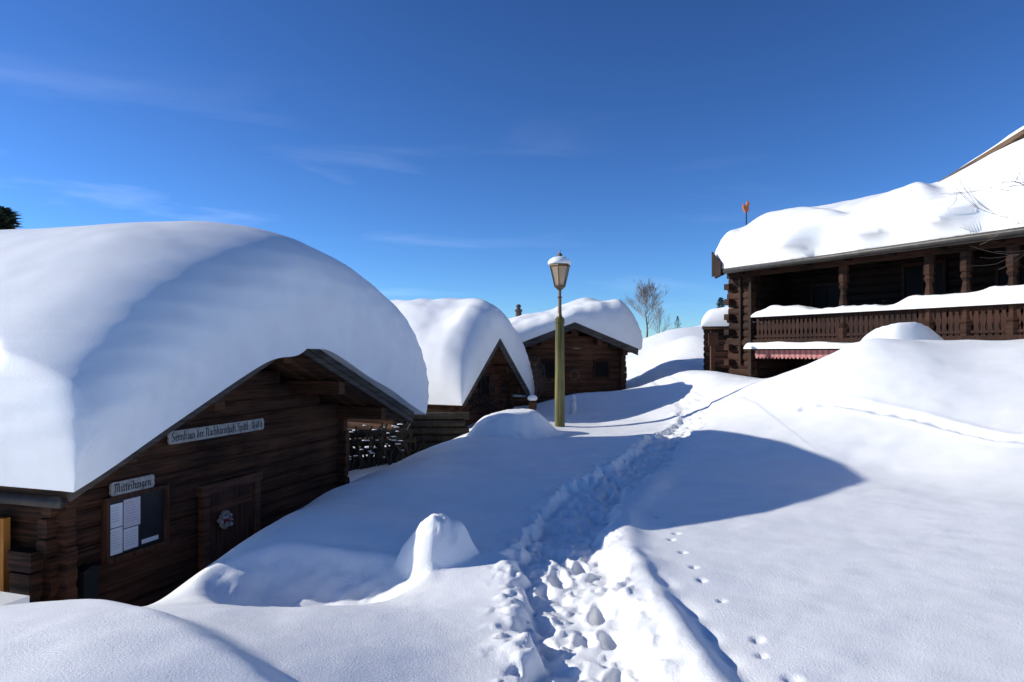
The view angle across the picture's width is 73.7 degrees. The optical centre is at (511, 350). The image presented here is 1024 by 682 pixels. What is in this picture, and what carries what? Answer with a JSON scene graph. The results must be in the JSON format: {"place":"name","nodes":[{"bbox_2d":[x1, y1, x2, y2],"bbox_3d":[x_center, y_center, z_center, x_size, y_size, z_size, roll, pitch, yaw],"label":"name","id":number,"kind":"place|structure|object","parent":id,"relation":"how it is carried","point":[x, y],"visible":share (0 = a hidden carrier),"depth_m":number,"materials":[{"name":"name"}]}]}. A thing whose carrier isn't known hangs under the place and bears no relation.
{"place":"outdoors","nodes":[
{"label":"outdoors","id":0,"kind":"place"},
{"bbox_2d":[0,322,1023,681],"bbox_3d":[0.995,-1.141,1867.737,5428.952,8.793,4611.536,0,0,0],"label":"snow ground","id":1,"kind":"structure","parent":0,"point":[676,512],"depth_m":5.75,"materials":[{"name":"white snow"}]},
{"bbox_2d":[0,206,22,229],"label":"conifer","id":2,"kind":"object","parent":1,"relation":"on","point":[8,219],"visible":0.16,"depth_m":29.90,"materials":[{"name":"green plant"}]},
{"bbox_2d":[0,591,29,605],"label":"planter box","id":3,"kind":"object","parent":1,"relation":"on","point":[6,598],"visible":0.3,"depth_m":6.34,"materials":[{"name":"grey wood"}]},
{"bbox_2d":[0,349,413,606],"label":"log house","id":4,"kind":"structure","parent":1,"relation":"on","point":[292,455],"depth_m":8.92,"materials":[{"name":"brown wood"}]},
{"bbox_2d":[76,564,100,598],"bbox_3d":[-4.480,2.480,7.209,0.135,0.440,0.210,0,0,18],"label":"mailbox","id":5,"kind":"object","parent":4,"relation":"attached to","point":[87,583],"visible":0.74,"depth_m":7.16,"materials":[{"name":"metal"}]},
{"bbox_2d":[109,474,154,496],"bbox_3d":[-4.323,1.530,7.783,0.029,0.150,0.600,0,0,18],"label":"sign","id":6,"kind":"object","parent":4,"relation":"attached to","point":[130,485],"visible":1,"depth_m":7.75,"materials":[{"name":"paint"}]},
{"bbox_2d":[101,484,168,564],"bbox_3d":[-4.311,1.970,7.848,0.077,0.720,0.870,0,0,18],"label":"notice board","id":7,"kind":"object","parent":4,"relation":"attached to","point":[134,523],"visible":1,"depth_m":7.80,"materials":[{"name":"brown wood"}]},
{"bbox_2d":[0,221,428,491],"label":"roof snow","id":8,"kind":"structure","parent":4,"relation":"on","point":[119,342],"depth_m":7.31,"materials":[{"name":"white snow"}]},
{"bbox_2d":[167,418,263,444],"bbox_3d":[-3.891,1.060,9.104,0.029,0.160,1.760,0,0,18],"label":"sign","id":9,"kind":"object","parent":4,"relation":"attached to","point":[193,434],"visible":1,"depth_m":8.97,"materials":[{"name":"paint"}]},
{"bbox_2d":[196,471,262,571],"bbox_3d":[-3.828,2.670,9.310,0.095,1.860,1.190,0,0,18],"label":"door","id":10,"kind":"structure","parent":4,"relation":"in","point":[240,495],"depth_m":9.21,"materials":[{"name":"brown wood"}]},
{"bbox_2d":[217,510,232,528],"bbox_3d":[-3.831,2.257,9.125,0.096,0.248,0.264,0,0,18],"label":"door wreath","id":11,"kind":"object","parent":10,"relation":"attached to","point":[226,515],"depth_m":9.09,"materials":[{"name":"wicker"}]},
{"bbox_2d":[347,421,423,470],"bbox_3d":[-3.274,2.237,15.029,2.778,1.326,0.610,0,0,-16],"label":"fence","id":12,"kind":"object","parent":1,"relation":"on","point":[381,453],"visible":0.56,"depth_m":15.10,"materials":[{"name":"brown wood"}]},
{"bbox_2d":[389,412,468,454],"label":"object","id":13,"kind":"object","parent":1,"relation":"on","point":[434,428],"visible":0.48,"depth_m":15.56,"materials":[{"name":"brown wood"}]},
{"bbox_2d":[347,339,529,438],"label":"log house","id":14,"kind":"structure","parent":1,"relation":"on","point":[500,365],"depth_m":17.88,"materials":[{"name":"brown wood"}]},
{"bbox_2d":[390,298,534,405],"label":"roof snow","id":15,"kind":"structure","parent":14,"relation":"on","point":[457,339],"depth_m":16.83,"materials":[{"name":"white snow"}]},
{"bbox_2d":[478,373,489,397],"bbox_3d":[-0.719,0.900,17.648,0.072,0.620,0.500,0,0,27],"label":"window","id":16,"kind":"structure","parent":14,"relation":"in","point":[485,392],"depth_m":17.63,"materials":[{"name":"black glass"}]},
{"bbox_2d":[527,394,536,410],"bbox_3d":[0.480,1.454,16.000,0.240,0.860,0.236,0,0,0],"label":"carved post","id":17,"kind":"object","parent":1,"relation":"on","point":[532,398],"visible":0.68,"depth_m":15.92,"materials":[{"name":"brown wood"}]},
{"bbox_2d":[523,352,552,402],"bbox_3d":[0.506,0.831,19.371,1.766,1.595,1.540,0,0,0],"label":"bush","id":18,"kind":"object","parent":1,"relation":"on","point":[535,391],"visible":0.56,"depth_m":19.03,"materials":[{"name":"brown plant"}]},
{"bbox_2d":[549,250,569,426],"bbox_3d":[1.050,-0.030,15.000,0.478,4.380,0.488,0,0,0],"label":"street lamp","id":19,"kind":"object","parent":1,"relation":"on","point":[559,272],"visible":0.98,"depth_m":14.91,"materials":[{"name":"green"},{"name":"glass"},{"name":"wood"}]},
{"bbox_2d":[548,256,570,264],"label":"snow","id":20,"kind":"structure","parent":19,"relation":"on","point":[558,259],"depth_m":14.82,"materials":[{"name":"white snow"}]},
{"bbox_2d":[569,395,576,414],"bbox_3d":[1.530,1.383,17.000,0.200,0.580,0.200,0,0,0],"label":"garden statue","id":21,"kind":"object","parent":1,"relation":"on","point":[573,406],"visible":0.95,"depth_m":16.94,"materials":[{"name":"white stone"}]},
{"bbox_2d":[512,304,637,406],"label":"log house","id":22,"kind":"structure","parent":1,"relation":"on","point":[596,360],"depth_m":21.26,"materials":[{"name":"brown wood"}]},
{"bbox_2d":[540,361,554,377],"bbox_3d":[1.129,0.575,21.073,0.500,0.550,0.067,0,0,-10],"label":"window","id":23,"kind":"structure","parent":22,"relation":"in","point":[549,365],"depth_m":21.06,"materials":[{"name":"black glass"}]},
{"bbox_2d":[570,370,578,379],"bbox_3d":[1.935,0.750,21.122,0.314,0.316,0.049,0,0,-10],"label":"wall wreath","id":24,"kind":"object","parent":22,"relation":"attached to","point":[571,377],"depth_m":21.10,"materials":[{"name":"brown plant"}]},
{"bbox_2d":[509,297,642,349],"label":"roof snow","id":25,"kind":"structure","parent":22,"relation":"on","point":[615,319],"depth_m":20.92,"materials":[{"name":"white snow"}]},
{"bbox_2d":[594,360,609,377],"bbox_3d":[2.803,0.575,21.369,0.500,0.550,0.067,0,0,-10],"label":"window","id":26,"kind":"structure","parent":22,"relation":"in","point":[601,368],"depth_m":21.36,"materials":[{"name":"black glass"}]},
{"bbox_2d":[620,278,668,337],"bbox_3d":[6.831,-2.154,34.917,2.697,3.309,2.320,0,0,25],"label":"bare tree","id":27,"kind":"object","parent":1,"relation":"on","point":[645,296],"visible":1,"depth_m":34.80,"materials":[{"name":"brown plant"}]},
{"bbox_2d":[647,305,670,333],"bbox_3d":[7.853,-1.410,36.641,1.540,2.500,1.294,0,0,0],"label":"bare tree","id":28,"kind":"object","parent":1,"relation":"on","point":[658,317],"visible":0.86,"depth_m":36.48,"materials":[{"name":"brown plant"}]},
{"bbox_2d":[708,331,717,370],"bbox_3d":[5.550,0.375,18.878,0.260,1.850,0.155,0,0,0],"label":"signpost","id":29,"kind":"object","parent":1,"relation":"on","point":[712,339],"visible":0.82,"depth_m":18.84,"materials":[{"name":"brown wood"}]},
{"bbox_2d":[702,326,733,372],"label":"shed","id":30,"kind":"structure","parent":1,"relation":"on","point":[721,354],"depth_m":20.42,"materials":[{"name":"brown wood"}]},
{"bbox_2d":[701,306,743,325],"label":"roof snow","id":31,"kind":"structure","parent":30,"relation":"on","point":[713,317],"depth_m":20.34,"materials":[{"name":"white snow"}]},
{"bbox_2d":[716,297,724,307],"bbox_3d":[10.409,-1.819,34.004,1.680,1.735,1.523,0,0,0],"label":"conifer","id":32,"kind":"object","parent":1,"relation":"on","point":[720,303],"visible":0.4,"depth_m":33.96,"materials":[{"name":"green plant"}]},
{"bbox_2d":[712,129,1023,378],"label":"chalet","id":33,"kind":"object","parent":1,"relation":"on","point":[890,274],"visible":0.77,"depth_m":17.04,"materials":[{"name":"black wood"}]},
{"bbox_2d":[743,341,856,348],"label":"ledge snow","id":34,"kind":"structure","parent":33,"relation":"on","point":[798,345],"depth_m":17.62,"materials":[{"name":"white snow"}]},
{"bbox_2d":[804,357,820,364],"bbox_3d":[8.647,0.650,19.086,0.072,1.260,1.060,0,0,-30],"label":"window","id":35,"kind":"structure","parent":33,"relation":"in","point":[806,361],"depth_m":19.43,"materials":[{"name":"black"}]},
{"bbox_2d":[810,282,840,321],"bbox_3d":[8.722,-1.350,18.956,0.072,1.060,0.960,0,0,-30],"label":"window","id":36,"kind":"structure","parent":33,"relation":"in","point":[823,295],"depth_m":18.93,"materials":[{"name":"black glass"}]},
{"bbox_2d":[715,138,1023,268],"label":"roof snow","id":37,"kind":"structure","parent":33,"relation":"on","point":[915,212],"depth_m":15.20,"materials":[{"name":"white snow"}]},
{"bbox_2d":[742,201,749,224],"bbox_3d":[6.995,-4.090,20.386,0.230,0.780,0.080,0,0,-6],"label":"weather vane","id":38,"kind":"object","parent":37,"relation":"on","point":[745,208],"visible":0.89,"depth_m":20.35,"materials":[{"name":"metal"}]},
{"bbox_2d":[751,285,1023,316],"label":"railing snow","id":39,"kind":"structure","parent":33,"relation":"on","point":[1000,295],"depth_m":14.92,"materials":[{"name":"white snow"}]},
{"bbox_2d":[901,259,946,335],"bbox_3d":[10.047,-1.225,16.661,0.072,1.910,1.060,0,0,-30],"label":"window","id":40,"kind":"structure","parent":33,"relation":"in","point":[912,276],"depth_m":16.75,"materials":[{"name":"black glass"}]},
{"bbox_2d":[959,126,1023,168],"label":"roof snow","id":41,"kind":"structure","parent":33,"relation":"on","point":[1014,132],"depth_m":16.21,"materials":[{"name":"white snow"}]},
{"bbox_2d":[994,264,1023,309],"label":"window","id":42,"kind":"structure","parent":33,"relation":"in","point":[1001,278],"depth_m":15.15,"materials":[{"name":"black glass"}]},
{"bbox_2d":[947,135,1023,268],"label":"bare tree","id":43,"kind":"object","parent":1,"relation":"on","point":[994,213],"visible":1,"depth_m":11.51,"materials":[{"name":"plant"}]},
{"bbox_2d":[0,0,1023,337],"label":"sky","id":44,"kind":"structure","parent":0,"point":[430,149],"materials":[{"name":"blue"}]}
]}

